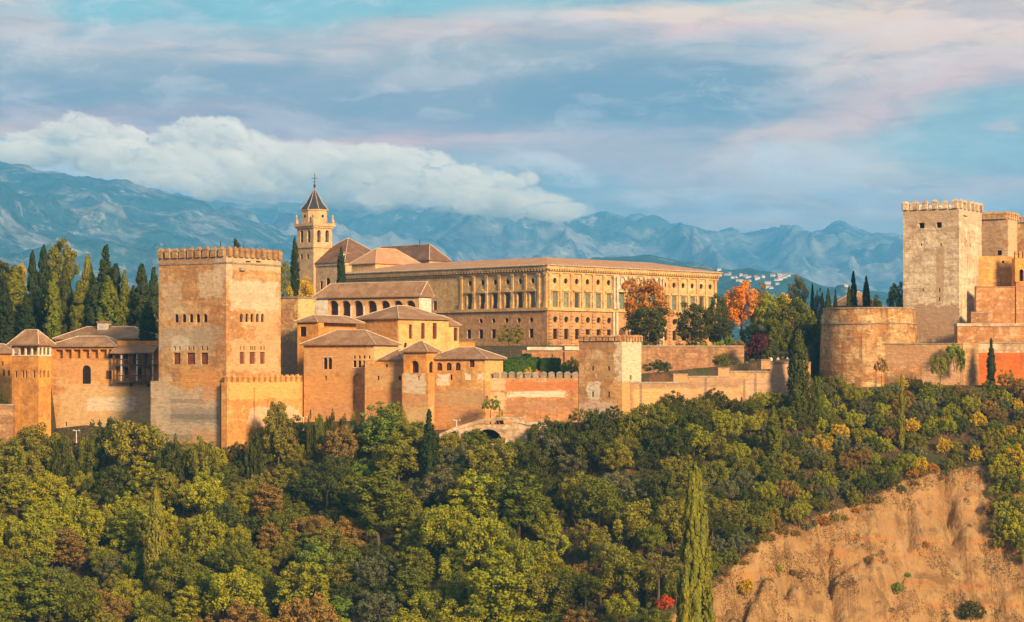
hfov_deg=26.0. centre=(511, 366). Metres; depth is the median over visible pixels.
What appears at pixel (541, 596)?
broadleaf tree
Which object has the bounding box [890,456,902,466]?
bush
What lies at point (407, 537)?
tall tree
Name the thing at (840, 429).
round tree
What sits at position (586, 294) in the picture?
window
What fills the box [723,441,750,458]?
round tree
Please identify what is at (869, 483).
round tree
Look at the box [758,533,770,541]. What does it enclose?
bush
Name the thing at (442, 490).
round tree
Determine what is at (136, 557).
round tree
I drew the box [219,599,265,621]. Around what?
tall tree
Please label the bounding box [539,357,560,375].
hedge
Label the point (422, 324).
window
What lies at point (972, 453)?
bush
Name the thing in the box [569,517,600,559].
open tree
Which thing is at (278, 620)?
broadleaf tree
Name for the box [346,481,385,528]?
broadleaf tree
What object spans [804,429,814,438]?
bush
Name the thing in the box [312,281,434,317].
arcaded loggia
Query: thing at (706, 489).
round tree
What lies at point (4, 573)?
broadleaf tree
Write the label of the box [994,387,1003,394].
bush
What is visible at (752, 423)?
round tree
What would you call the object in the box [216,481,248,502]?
broadleaf tree
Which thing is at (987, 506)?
bush
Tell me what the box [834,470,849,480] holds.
bush
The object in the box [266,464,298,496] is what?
tall tree
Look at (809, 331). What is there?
broadleaf tree
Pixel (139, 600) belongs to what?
broadleaf tree
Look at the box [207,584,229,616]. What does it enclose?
broadleaf tree
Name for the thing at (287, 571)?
broadleaf tree
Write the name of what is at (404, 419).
round tree
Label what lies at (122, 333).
hall
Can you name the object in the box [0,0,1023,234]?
sky
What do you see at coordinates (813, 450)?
round tree
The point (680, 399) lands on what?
round tree
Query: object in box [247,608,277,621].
broadleaf tree
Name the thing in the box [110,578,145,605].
broadleaf tree
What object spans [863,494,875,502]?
bush
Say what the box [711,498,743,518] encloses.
round tree
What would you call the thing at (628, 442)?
broadleaf tree
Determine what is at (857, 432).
bush
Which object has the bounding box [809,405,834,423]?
round tree
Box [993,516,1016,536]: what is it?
bush
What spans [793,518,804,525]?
bush
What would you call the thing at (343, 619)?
round tree
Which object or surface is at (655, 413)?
broadleaf tree
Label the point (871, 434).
bush
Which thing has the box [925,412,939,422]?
bush
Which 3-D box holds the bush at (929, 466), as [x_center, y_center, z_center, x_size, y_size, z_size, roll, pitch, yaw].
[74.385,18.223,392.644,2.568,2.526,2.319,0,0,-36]
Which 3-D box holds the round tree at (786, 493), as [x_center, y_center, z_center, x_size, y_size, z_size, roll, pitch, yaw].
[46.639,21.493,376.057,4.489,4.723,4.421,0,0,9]
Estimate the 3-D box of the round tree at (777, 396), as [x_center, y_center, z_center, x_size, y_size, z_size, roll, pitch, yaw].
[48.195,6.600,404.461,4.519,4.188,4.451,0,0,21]
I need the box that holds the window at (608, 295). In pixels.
[607,294,609,308]
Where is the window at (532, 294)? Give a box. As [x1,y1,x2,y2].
[531,292,534,306]
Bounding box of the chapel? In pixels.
[349,248,419,270]
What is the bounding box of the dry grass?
[712,463,1023,621]
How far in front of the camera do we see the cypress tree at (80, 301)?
450.85 m
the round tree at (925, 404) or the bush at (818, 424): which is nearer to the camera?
the bush at (818, 424)
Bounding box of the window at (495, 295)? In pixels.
[494,294,496,307]
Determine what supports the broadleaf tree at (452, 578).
on the hillside
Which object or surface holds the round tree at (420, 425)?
on the hillside
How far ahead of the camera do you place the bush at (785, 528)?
367.13 m
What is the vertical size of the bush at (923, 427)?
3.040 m
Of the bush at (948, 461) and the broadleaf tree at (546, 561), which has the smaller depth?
the broadleaf tree at (546, 561)
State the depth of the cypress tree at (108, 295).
448.11 m
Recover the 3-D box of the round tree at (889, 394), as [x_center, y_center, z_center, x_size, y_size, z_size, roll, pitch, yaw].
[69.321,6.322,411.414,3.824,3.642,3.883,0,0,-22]
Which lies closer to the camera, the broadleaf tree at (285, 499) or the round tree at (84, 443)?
the broadleaf tree at (285, 499)
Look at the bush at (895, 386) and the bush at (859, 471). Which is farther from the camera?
the bush at (895, 386)
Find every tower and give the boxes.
[7,329,55,459]
[151,246,282,450]
[281,296,316,375]
[294,173,334,295]
[399,341,441,429]
[982,211,1019,255]
[1018,215,1023,251]
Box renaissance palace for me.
[345,257,722,345]
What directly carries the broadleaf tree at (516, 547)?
on the hillside
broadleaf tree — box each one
[0,260,22,294]
[0,514,21,534]
[0,515,5,545]
[0,545,23,572]
[0,569,12,581]
[1,558,36,590]
[5,516,58,562]
[7,422,54,489]
[18,263,26,295]
[23,500,56,520]
[27,432,75,483]
[29,470,76,503]
[47,238,79,284]
[52,577,103,621]
[62,573,100,591]
[64,523,95,563]
[68,471,97,495]
[74,446,101,466]
[81,503,119,550]
[82,586,114,615]
[84,615,96,621]
[90,549,121,580]
[101,420,169,473]
[101,568,134,596]
[101,594,133,621]
[106,490,137,518]
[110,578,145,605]
[127,491,164,509]
[130,590,166,616]
[133,504,149,528]
[134,595,178,621]
[141,531,170,548]
[143,505,184,534]
[146,549,207,598]
[152,616,187,621]
[162,529,195,555]
[174,510,227,570]
[177,479,227,511]
[183,568,217,603]
[184,616,215,621]
[187,515,216,533]
[201,565,269,619]
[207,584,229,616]
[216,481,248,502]
[224,524,253,547]
[231,539,251,563]
[232,494,263,516]
[233,238,239,247]
[243,549,271,569]
[244,567,278,590]
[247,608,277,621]
[254,615,296,621]
[259,507,301,534]
[262,426,298,463]
[262,493,292,510]
[269,540,299,569]
[273,531,303,565]
[278,561,298,581]
[278,592,340,621]
[281,260,290,296]
[281,502,310,519]
[282,589,314,612]
[288,515,325,537]
[293,535,345,594]
[298,274,313,296]
[305,515,337,546]
[314,424,362,458]
[330,515,369,541]
[338,537,369,561]
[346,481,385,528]
[369,449,399,469]
[373,430,422,482]
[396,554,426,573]
[405,505,429,530]
[407,589,454,619]
[418,503,467,554]
[420,615,445,621]
[425,507,464,548]
[433,598,487,621]
[438,431,465,454]
[438,547,473,576]
[438,570,472,605]
[445,487,472,508]
[449,569,496,613]
[455,514,511,567]
[459,428,490,451]
[464,437,516,473]
[478,512,519,541]
[479,531,544,588]
[495,438,525,460]
[514,572,576,616]
[520,550,571,577]
[524,540,552,557]
[529,495,558,523]
[531,514,563,551]
[552,471,589,523]
[567,608,595,620]
[571,474,622,534]
[580,526,611,567]
[592,438,634,477]
[596,611,623,621]
[599,543,657,604]
[603,589,639,621]
[610,433,643,454]
[611,498,655,555]
[621,278,674,344]
[623,306,667,344]
[630,401,677,432]
[631,554,652,592]
[636,523,667,561]
[649,496,684,556]
[668,466,707,498]
[674,301,717,344]
[678,423,712,454]
[704,293,729,342]
[708,314,735,344]
[720,280,760,337]
[739,324,764,348]
[748,290,779,347]
[764,294,815,359]
[764,312,791,354]
[776,292,792,351]
[785,273,808,336]
[793,304,819,348]
[804,313,820,359]
[870,294,882,306]
[886,281,902,306]
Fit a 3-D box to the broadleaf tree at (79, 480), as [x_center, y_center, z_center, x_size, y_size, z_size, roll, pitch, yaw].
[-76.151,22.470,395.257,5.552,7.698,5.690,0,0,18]
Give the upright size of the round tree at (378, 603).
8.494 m
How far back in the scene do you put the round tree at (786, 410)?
399.83 m
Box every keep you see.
[578,335,642,421]
[902,199,983,342]
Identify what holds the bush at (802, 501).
on the hillside
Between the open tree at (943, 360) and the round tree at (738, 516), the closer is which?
the round tree at (738, 516)
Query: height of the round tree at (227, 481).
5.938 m
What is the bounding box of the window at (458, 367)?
[456,363,460,369]
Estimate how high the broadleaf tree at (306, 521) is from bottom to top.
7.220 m
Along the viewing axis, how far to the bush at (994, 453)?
396.45 m
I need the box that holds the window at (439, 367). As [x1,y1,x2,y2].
[437,363,441,369]
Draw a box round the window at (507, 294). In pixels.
[506,293,509,307]
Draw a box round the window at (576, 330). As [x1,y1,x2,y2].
[575,329,577,338]
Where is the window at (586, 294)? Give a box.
[585,293,588,307]
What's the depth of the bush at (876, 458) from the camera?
390.25 m
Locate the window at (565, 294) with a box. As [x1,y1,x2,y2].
[564,293,566,306]
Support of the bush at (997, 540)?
on the hillside
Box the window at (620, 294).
[619,293,622,308]
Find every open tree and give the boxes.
[481,395,500,423]
[497,324,524,357]
[537,529,574,554]
[542,435,574,474]
[542,508,566,538]
[554,450,588,472]
[567,571,605,608]
[568,407,589,430]
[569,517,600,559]
[590,535,629,588]
[604,405,622,422]
[606,414,623,425]
[625,550,683,607]
[640,469,671,496]
[873,356,888,386]
[928,354,947,391]
[996,369,1015,390]
[1012,377,1023,400]
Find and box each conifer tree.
[53,266,73,334]
[77,254,95,326]
[143,484,166,598]
[785,327,811,418]
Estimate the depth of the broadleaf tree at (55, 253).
472.46 m
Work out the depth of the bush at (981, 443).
403.38 m
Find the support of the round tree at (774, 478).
on the hillside
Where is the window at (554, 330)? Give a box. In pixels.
[553,329,555,338]
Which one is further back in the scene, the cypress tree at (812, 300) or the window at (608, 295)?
the window at (608, 295)
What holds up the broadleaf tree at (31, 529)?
on the hillside
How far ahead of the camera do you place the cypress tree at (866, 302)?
465.66 m
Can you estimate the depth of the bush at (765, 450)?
390.70 m
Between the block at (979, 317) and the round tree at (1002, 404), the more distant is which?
the block at (979, 317)
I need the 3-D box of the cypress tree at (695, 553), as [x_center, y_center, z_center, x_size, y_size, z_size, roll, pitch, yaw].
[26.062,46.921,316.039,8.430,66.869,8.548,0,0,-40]
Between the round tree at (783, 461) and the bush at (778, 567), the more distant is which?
the round tree at (783, 461)
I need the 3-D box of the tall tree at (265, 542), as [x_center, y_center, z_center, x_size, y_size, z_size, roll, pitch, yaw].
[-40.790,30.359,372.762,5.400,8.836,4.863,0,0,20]
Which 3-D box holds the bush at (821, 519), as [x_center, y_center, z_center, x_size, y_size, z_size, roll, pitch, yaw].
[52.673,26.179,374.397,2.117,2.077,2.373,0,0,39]
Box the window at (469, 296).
[468,294,471,308]
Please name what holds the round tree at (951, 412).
on the hillside
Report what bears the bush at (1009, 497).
on the hillside
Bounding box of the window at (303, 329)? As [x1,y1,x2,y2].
[301,327,305,336]
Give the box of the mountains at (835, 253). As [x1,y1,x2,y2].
[175,193,902,293]
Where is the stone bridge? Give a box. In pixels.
[439,416,548,451]
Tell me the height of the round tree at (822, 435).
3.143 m
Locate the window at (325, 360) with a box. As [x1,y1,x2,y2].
[324,358,326,368]
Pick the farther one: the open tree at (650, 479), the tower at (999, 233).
the tower at (999, 233)
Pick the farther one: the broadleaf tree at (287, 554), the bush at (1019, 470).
the bush at (1019, 470)
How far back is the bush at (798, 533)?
367.29 m
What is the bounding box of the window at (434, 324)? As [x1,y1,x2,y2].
[433,323,435,338]
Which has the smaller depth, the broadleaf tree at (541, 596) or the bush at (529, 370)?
the broadleaf tree at (541, 596)
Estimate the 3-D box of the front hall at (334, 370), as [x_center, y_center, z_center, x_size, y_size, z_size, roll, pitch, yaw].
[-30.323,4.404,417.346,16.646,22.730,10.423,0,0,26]
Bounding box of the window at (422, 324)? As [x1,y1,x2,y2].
[421,323,423,338]
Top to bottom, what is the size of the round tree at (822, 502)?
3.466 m
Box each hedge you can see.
[503,356,540,374]
[521,353,531,356]
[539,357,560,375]
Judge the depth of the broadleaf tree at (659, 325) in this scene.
460.89 m
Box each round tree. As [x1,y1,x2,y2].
[0,437,10,460]
[11,437,45,501]
[25,601,68,621]
[36,493,94,530]
[43,433,77,484]
[49,565,71,583]
[62,460,93,496]
[77,427,106,471]
[81,460,145,512]
[88,545,120,564]
[89,416,118,470]
[92,470,121,492]
[97,552,138,581]
[121,546,145,579]
[133,416,150,460]
[138,435,170,462]
[147,458,169,472]
[155,433,189,482]
[158,440,175,460]
[162,478,198,516]
[172,439,199,457]
[185,435,221,479]
[187,441,212,461]
[193,470,224,494]
[199,447,228,466]
[202,499,246,537]
[204,536,263,576]
[213,463,239,479]
[220,474,247,489]
[223,441,243,464]
[228,460,246,475]
[230,515,264,541]
[236,450,267,475]
[237,439,256,453]
[237,479,260,504]
[246,470,285,492]
[252,586,284,616]
[253,425,273,447]
[255,446,277,462]
[271,460,304,482]
[281,442,313,465]
[282,414,318,452]
[283,482,325,513]
[290,460,352,512]
[296,459,323,486]
[318,502,357,526]
[320,454,363,481]
[323,617,351,621]
[329,581,363,610]
[332,543,366,582]
[345,458,382,479]
[348,418,370,454]
[351,590,409,621]
[352,550,398,591]
[360,538,395,568]
[365,576,408,611]
[378,488,422,530]
[383,401,408,433]
[389,428,422,474]
[400,421,424,433]
[400,425,423,444]
[405,477,437,503]
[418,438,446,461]
[418,465,461,507]
[436,463,468,486]
[437,443,469,471]
[460,441,490,468]
[483,439,503,458]
[491,591,544,619]
[500,466,530,488]
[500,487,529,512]
[511,446,560,483]
[512,443,551,472]
[520,469,561,498]
[524,415,565,453]
[544,561,588,597]
[546,420,578,454]
[552,422,579,438]
[554,467,586,502]
[562,424,615,471]
[572,559,602,578]
[578,572,622,605]
[580,408,616,444]
[593,469,641,501]
[607,431,632,440]
[617,411,652,441]
[621,496,647,508]
[622,474,654,499]
[625,445,660,473]
[626,602,673,621]
[631,468,658,492]
[642,419,696,465]
[646,481,686,528]
[649,470,674,500]
[657,390,691,413]
[657,400,686,434]
[659,452,693,477]
[660,559,683,581]
[662,573,680,602]
[671,404,711,431]
[671,528,683,542]
[679,406,699,422]
[681,454,706,466]
[681,468,709,483]
[685,480,712,492]
[689,394,714,412]
[694,409,715,425]
[697,425,718,448]
[698,388,730,415]
[698,431,733,461]
[699,459,729,485]
[706,488,730,504]
[706,493,718,511]
[707,508,728,537]
[710,410,729,425]
[711,409,743,436]
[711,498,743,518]
[711,551,725,570]
[713,479,740,504]
[722,456,739,469]
[722,522,743,541]
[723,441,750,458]
[725,397,747,412]
[725,434,742,450]
[726,506,752,528]
[726,531,754,555]
[728,454,760,477]
[730,470,754,489]
[735,484,764,502]
[740,415,763,436]
[743,397,764,415]
[747,500,772,517]
[750,391,774,410]
[750,513,774,533]
[751,461,771,481]
[752,480,778,503]
[759,456,780,468]
[763,469,787,491]
[764,319,792,355]
[765,391,786,410]
[769,437,790,449]
[775,450,800,475]
[775,480,799,502]
[776,406,795,422]
[785,450,803,464]
[787,434,804,449]
[792,413,814,431]
[793,500,813,517]
[799,453,821,471]
[802,443,823,458]
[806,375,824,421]
[807,495,831,512]
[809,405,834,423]
[810,395,831,413]
[811,434,827,446]
[811,434,832,453]
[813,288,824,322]
[813,379,830,397]
[814,376,829,384]
[815,483,838,502]
[825,375,847,390]
[826,414,846,429]
[829,424,849,439]
[836,478,856,495]
[837,456,858,472]
[840,385,863,404]
[845,409,865,427]
[848,447,872,466]
[852,442,875,453]
[854,396,876,415]
[855,474,880,494]
[864,436,885,449]
[868,412,889,433]
[870,402,891,419]
[875,467,900,492]
[877,391,894,404]
[881,425,898,440]
[888,395,911,415]
[888,416,907,428]
[895,453,917,471]
[904,404,924,418]
[904,409,921,423]
[904,417,919,434]
[904,431,928,451]
[906,378,922,391]
[910,398,936,416]
[937,415,957,435]
[941,403,961,418]
[943,396,962,409]
[949,417,973,435]
[960,394,982,415]
[962,388,981,405]
[971,387,987,399]
[979,380,998,391]
[981,427,1005,447]
[985,419,1005,432]
[986,408,1008,420]
[994,398,1011,410]
[997,442,1022,460]
[1009,435,1023,452]
[1010,381,1023,395]
[1011,418,1023,431]
[1013,407,1023,423]
[1016,385,1023,399]
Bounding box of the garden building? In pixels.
[522,346,578,375]
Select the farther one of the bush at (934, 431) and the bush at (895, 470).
the bush at (934, 431)
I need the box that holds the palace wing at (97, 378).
[51,336,158,427]
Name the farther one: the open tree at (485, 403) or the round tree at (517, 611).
the open tree at (485, 403)
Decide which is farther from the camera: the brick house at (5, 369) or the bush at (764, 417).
the brick house at (5, 369)
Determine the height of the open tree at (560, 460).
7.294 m
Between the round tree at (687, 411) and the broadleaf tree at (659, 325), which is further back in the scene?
the broadleaf tree at (659, 325)
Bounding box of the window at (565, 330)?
[564,329,566,338]
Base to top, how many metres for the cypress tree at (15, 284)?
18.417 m
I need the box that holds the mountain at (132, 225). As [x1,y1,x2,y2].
[0,161,296,311]
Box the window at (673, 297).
[672,296,674,309]
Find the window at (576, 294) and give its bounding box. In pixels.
[575,293,577,307]
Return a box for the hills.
[590,254,901,344]
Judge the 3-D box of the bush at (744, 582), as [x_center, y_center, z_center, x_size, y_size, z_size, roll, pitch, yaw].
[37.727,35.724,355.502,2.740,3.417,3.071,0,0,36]
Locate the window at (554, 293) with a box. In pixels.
[553,292,555,306]
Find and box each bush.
[0,390,7,403]
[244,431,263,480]
[285,285,297,296]
[306,410,313,459]
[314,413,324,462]
[324,409,335,453]
[338,413,347,441]
[350,412,355,431]
[494,407,503,423]
[523,366,532,375]
[559,360,570,374]
[568,356,578,375]
[641,359,672,372]
[654,595,674,608]
[708,535,727,552]
[712,340,724,344]
[712,352,730,365]
[720,547,740,563]
[723,467,737,484]
[723,570,731,576]
[724,335,734,344]
[726,360,740,364]
[731,339,747,353]
[734,411,746,423]
[738,499,755,511]
[738,579,754,593]
[740,559,749,564]
[742,530,758,544]
[744,455,758,467]
[745,333,773,359]
[748,433,763,446]
[748,447,764,457]
[754,409,768,424]
[756,444,767,453]
[758,421,767,434]
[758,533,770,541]
[761,343,784,359]
[762,511,780,529]
[765,505,781,515]
[766,532,776,541]
[767,494,784,507]
[770,464,783,476]
[775,563,783,573]
[777,522,789,533]
[780,415,796,430]
[781,430,789,438]
[782,499,793,511]
[783,505,801,521]
[789,569,797,575]
[791,530,800,535]
[793,430,804,441]
[793,470,805,481]
[793,488,812,502]
[793,496,808,511]
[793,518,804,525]
[795,478,807,489]
[800,437,811,449]
[801,523,813,529]
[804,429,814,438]
[808,484,820,495]
[810,472,827,486]
[810,519,817,525]
[813,416,829,433]
[815,468,830,479]
[818,516,828,523]
[821,451,836,464]
[822,456,835,471]
[822,479,837,496]
[826,388,840,398]
[828,397,839,407]
[828,475,839,483]
[829,512,840,521]
[830,394,842,402]
[831,446,844,455]
[833,433,850,449]
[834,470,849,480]
[836,403,847,415]
[839,451,850,457]
[841,515,849,519]
[842,383,857,394]
[846,487,863,506]
[846,500,859,506]
[848,474,862,486]
[849,467,866,478]
[850,426,865,439]
[851,507,860,511]
[855,434,865,445]
[857,387,872,399]
[861,413,875,424]
[863,430,878,441]
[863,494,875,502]
[865,554,873,562]
[867,452,880,464]
[868,391,887,407]
[870,463,882,476]
[871,386,885,395]
[873,469,887,481]
[877,436,894,452]
[879,456,892,466]
[882,384,893,395]
[885,382,899,392]
[886,463,899,476]
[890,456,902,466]
[891,581,904,593]
[895,377,909,388]
[896,484,906,492]
[900,450,914,460]
[903,390,915,402]
[906,468,919,476]
[910,446,927,458]
[910,479,919,484]
[913,432,928,444]
[915,387,934,399]
[915,457,927,470]
[917,384,931,394]
[918,423,929,434]
[918,467,928,475]
[922,381,933,387]
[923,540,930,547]
[924,415,940,428]
[925,396,936,408]
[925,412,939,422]
[925,462,940,472]
[927,426,939,437]
[930,388,942,396]
[933,382,943,390]
[934,395,944,404]
[936,436,952,453]
[939,386,955,398]
[941,469,947,474]
[942,458,956,470]
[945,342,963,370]
[950,441,962,452]
[951,450,962,458]
[951,454,963,464]
[952,382,963,392]
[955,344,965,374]
[957,600,986,619]
[959,414,967,420]
[967,439,978,449]
[968,445,984,460]
[969,410,987,427]
[972,427,984,435]
[976,439,985,447]
[981,399,998,413]
[982,442,999,457]
[983,502,994,513]
[984,446,999,459]
[986,482,1005,498]
[987,466,1005,482]
[987,519,1001,531]
[988,389,1000,401]
[988,453,1014,473]
[990,535,1005,549]
[991,500,1014,521]
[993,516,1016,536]
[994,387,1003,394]
[994,473,1023,493]
[995,489,1015,510]
[996,435,1014,446]
[998,521,1023,541]
[1000,389,1015,404]
[1001,425,1017,435]
[1002,443,1023,465]
[1003,507,1023,526]
[1007,494,1023,513]
[1010,532,1023,551]
[1012,399,1023,408]
[1012,464,1023,478]
[1014,460,1023,470]
[1015,429,1023,438]
[1016,476,1023,493]
[1016,549,1023,562]
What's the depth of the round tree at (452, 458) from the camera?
383.00 m
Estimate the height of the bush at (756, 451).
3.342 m
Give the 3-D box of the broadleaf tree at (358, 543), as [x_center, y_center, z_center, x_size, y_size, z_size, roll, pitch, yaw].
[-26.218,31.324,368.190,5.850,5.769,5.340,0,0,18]
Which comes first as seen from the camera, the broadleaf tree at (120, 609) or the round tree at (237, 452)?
the broadleaf tree at (120, 609)
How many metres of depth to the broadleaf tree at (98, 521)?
380.40 m
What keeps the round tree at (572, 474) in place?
on the hillside
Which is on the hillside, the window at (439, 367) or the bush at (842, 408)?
the bush at (842, 408)
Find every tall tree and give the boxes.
[0,438,18,491]
[0,470,36,517]
[0,496,7,520]
[0,561,23,621]
[1,523,9,544]
[6,555,68,621]
[21,497,60,555]
[47,528,88,566]
[74,491,101,517]
[92,610,121,621]
[109,506,149,551]
[126,460,160,503]
[134,615,161,621]
[149,468,178,509]
[170,585,205,619]
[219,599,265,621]
[249,481,285,517]
[253,522,281,553]
[262,401,293,463]
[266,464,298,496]
[271,561,330,618]
[292,531,315,565]
[304,526,349,565]
[322,564,353,594]
[328,595,353,619]
[338,471,366,503]
[349,467,409,551]
[358,401,404,452]
[390,607,426,621]
[392,568,433,612]
[393,520,422,557]
[395,546,436,584]
[447,469,504,520]
[461,549,536,621]
[473,463,505,498]
[488,470,547,540]
[522,612,546,621]
[545,611,570,621]
[560,609,598,621]
[672,539,682,563]
[757,281,768,330]
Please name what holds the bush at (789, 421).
on the hillside
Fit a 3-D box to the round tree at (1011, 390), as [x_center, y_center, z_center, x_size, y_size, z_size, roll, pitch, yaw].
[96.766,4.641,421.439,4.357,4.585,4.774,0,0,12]
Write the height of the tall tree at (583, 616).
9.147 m
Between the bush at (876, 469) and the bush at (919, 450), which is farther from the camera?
the bush at (919, 450)
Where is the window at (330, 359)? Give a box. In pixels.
[329,358,331,368]
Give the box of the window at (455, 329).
[454,328,456,340]
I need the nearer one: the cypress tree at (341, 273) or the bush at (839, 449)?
the bush at (839, 449)
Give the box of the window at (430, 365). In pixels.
[429,362,431,372]
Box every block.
[365,348,402,421]
[967,312,992,322]
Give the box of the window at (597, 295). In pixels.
[596,294,598,307]
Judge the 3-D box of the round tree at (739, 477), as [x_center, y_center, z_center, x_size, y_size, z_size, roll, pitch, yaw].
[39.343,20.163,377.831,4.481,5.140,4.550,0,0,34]
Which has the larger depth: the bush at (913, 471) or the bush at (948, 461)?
the bush at (948, 461)
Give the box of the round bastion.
[819,307,917,388]
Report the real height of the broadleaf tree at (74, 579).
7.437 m
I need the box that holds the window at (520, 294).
[519,293,521,307]
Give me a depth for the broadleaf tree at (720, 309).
469.54 m
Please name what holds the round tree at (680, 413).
on the hillside
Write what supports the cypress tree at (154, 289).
on the hillside
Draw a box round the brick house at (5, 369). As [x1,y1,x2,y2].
[0,343,17,403]
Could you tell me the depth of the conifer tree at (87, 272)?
467.19 m
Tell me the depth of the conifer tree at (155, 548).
365.19 m
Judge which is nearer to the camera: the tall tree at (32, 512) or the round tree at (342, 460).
the tall tree at (32, 512)
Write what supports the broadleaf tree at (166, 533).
on the hillside
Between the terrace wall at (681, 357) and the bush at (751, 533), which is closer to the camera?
the bush at (751, 533)
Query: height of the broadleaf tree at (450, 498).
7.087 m
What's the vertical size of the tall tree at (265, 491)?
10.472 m
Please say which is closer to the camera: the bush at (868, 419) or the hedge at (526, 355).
the bush at (868, 419)
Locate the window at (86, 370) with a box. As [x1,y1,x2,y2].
[83,365,90,383]
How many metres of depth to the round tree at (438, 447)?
387.99 m
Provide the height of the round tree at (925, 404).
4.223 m
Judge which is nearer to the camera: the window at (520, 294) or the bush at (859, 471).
the bush at (859, 471)
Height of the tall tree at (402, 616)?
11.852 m
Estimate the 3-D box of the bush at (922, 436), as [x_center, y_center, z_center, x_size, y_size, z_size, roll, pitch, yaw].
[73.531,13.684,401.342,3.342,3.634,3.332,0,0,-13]
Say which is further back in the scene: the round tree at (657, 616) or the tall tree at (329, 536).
the tall tree at (329, 536)
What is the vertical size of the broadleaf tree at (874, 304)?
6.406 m
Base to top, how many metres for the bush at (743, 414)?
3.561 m
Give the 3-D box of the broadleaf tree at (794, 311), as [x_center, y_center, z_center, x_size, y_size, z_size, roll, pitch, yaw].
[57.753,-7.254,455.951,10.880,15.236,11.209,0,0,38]
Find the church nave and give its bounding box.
[379,240,451,262]
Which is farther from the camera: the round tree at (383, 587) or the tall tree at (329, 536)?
the tall tree at (329, 536)
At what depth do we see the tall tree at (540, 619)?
340.05 m
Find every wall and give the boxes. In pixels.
[0,404,14,456]
[221,374,303,461]
[490,371,578,424]
[630,359,810,415]
[641,345,743,373]
[882,343,962,384]
[954,323,1023,342]
[963,342,1023,384]
[974,281,1023,322]
[979,256,1013,285]
[1012,251,1023,285]
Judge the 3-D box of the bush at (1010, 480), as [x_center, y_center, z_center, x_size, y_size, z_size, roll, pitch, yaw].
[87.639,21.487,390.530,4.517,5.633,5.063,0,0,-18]
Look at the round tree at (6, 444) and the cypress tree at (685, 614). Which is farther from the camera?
the round tree at (6, 444)
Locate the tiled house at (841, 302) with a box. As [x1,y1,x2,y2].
[831,291,882,306]
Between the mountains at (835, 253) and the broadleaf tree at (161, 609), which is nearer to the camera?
the broadleaf tree at (161, 609)
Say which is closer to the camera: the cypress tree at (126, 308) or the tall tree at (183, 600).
the tall tree at (183, 600)
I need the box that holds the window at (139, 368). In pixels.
[138,367,141,377]
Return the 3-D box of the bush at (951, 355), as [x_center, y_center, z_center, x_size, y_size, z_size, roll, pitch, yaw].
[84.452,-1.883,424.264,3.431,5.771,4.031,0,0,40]
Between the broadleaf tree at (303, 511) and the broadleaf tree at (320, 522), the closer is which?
the broadleaf tree at (320, 522)
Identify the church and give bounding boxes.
[314,238,371,292]
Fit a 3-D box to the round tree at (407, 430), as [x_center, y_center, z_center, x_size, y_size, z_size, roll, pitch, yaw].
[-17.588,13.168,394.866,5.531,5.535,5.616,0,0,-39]
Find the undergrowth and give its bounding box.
[1,384,1023,621]
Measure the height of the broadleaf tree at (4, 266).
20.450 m
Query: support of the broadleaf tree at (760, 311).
on the hillside
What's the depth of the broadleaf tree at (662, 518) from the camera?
356.08 m
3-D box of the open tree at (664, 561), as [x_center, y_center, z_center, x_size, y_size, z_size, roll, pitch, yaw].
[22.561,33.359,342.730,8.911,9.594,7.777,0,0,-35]
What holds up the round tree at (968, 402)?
on the hillside
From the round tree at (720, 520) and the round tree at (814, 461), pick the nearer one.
the round tree at (720, 520)
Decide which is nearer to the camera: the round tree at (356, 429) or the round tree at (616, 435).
the round tree at (616, 435)
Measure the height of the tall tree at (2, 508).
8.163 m
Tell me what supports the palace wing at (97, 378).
on the hillside
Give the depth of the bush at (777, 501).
372.03 m
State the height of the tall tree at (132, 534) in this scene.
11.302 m
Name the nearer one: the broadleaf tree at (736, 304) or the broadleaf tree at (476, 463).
the broadleaf tree at (476, 463)
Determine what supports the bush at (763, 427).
on the hillside
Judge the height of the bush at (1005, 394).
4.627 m
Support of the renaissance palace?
on the hillside
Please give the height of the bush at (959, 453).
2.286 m
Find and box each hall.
[52,320,158,341]
[293,314,364,374]
[299,329,401,421]
[355,305,475,352]
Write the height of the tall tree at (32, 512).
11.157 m
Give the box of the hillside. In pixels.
[0,342,1023,621]
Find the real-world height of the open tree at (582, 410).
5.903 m
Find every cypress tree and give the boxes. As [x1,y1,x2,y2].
[0,266,28,336]
[0,282,15,343]
[17,293,35,334]
[25,250,40,329]
[35,244,51,333]
[43,273,62,341]
[68,280,88,331]
[85,277,101,325]
[95,275,123,327]
[96,244,117,305]
[106,263,121,319]
[118,269,131,325]
[127,285,138,325]
[131,263,151,330]
[138,301,158,340]
[149,267,158,334]
[289,237,299,295]
[337,246,345,282]
[419,409,438,482]
[676,461,715,621]
[679,565,690,621]
[764,405,782,463]
[810,283,814,316]
[824,288,831,307]
[833,289,837,307]
[846,286,851,306]
[850,271,857,306]
[862,275,870,306]
[898,374,904,451]
[986,338,995,389]
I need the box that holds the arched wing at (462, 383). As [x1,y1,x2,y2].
[433,347,506,429]
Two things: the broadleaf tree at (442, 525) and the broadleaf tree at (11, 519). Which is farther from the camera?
the broadleaf tree at (11, 519)
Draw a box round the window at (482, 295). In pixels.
[481,294,484,308]
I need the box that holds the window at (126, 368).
[125,367,127,377]
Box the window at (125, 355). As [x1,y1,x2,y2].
[124,354,127,363]
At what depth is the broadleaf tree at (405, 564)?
359.17 m
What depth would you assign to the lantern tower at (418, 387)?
400.45 m

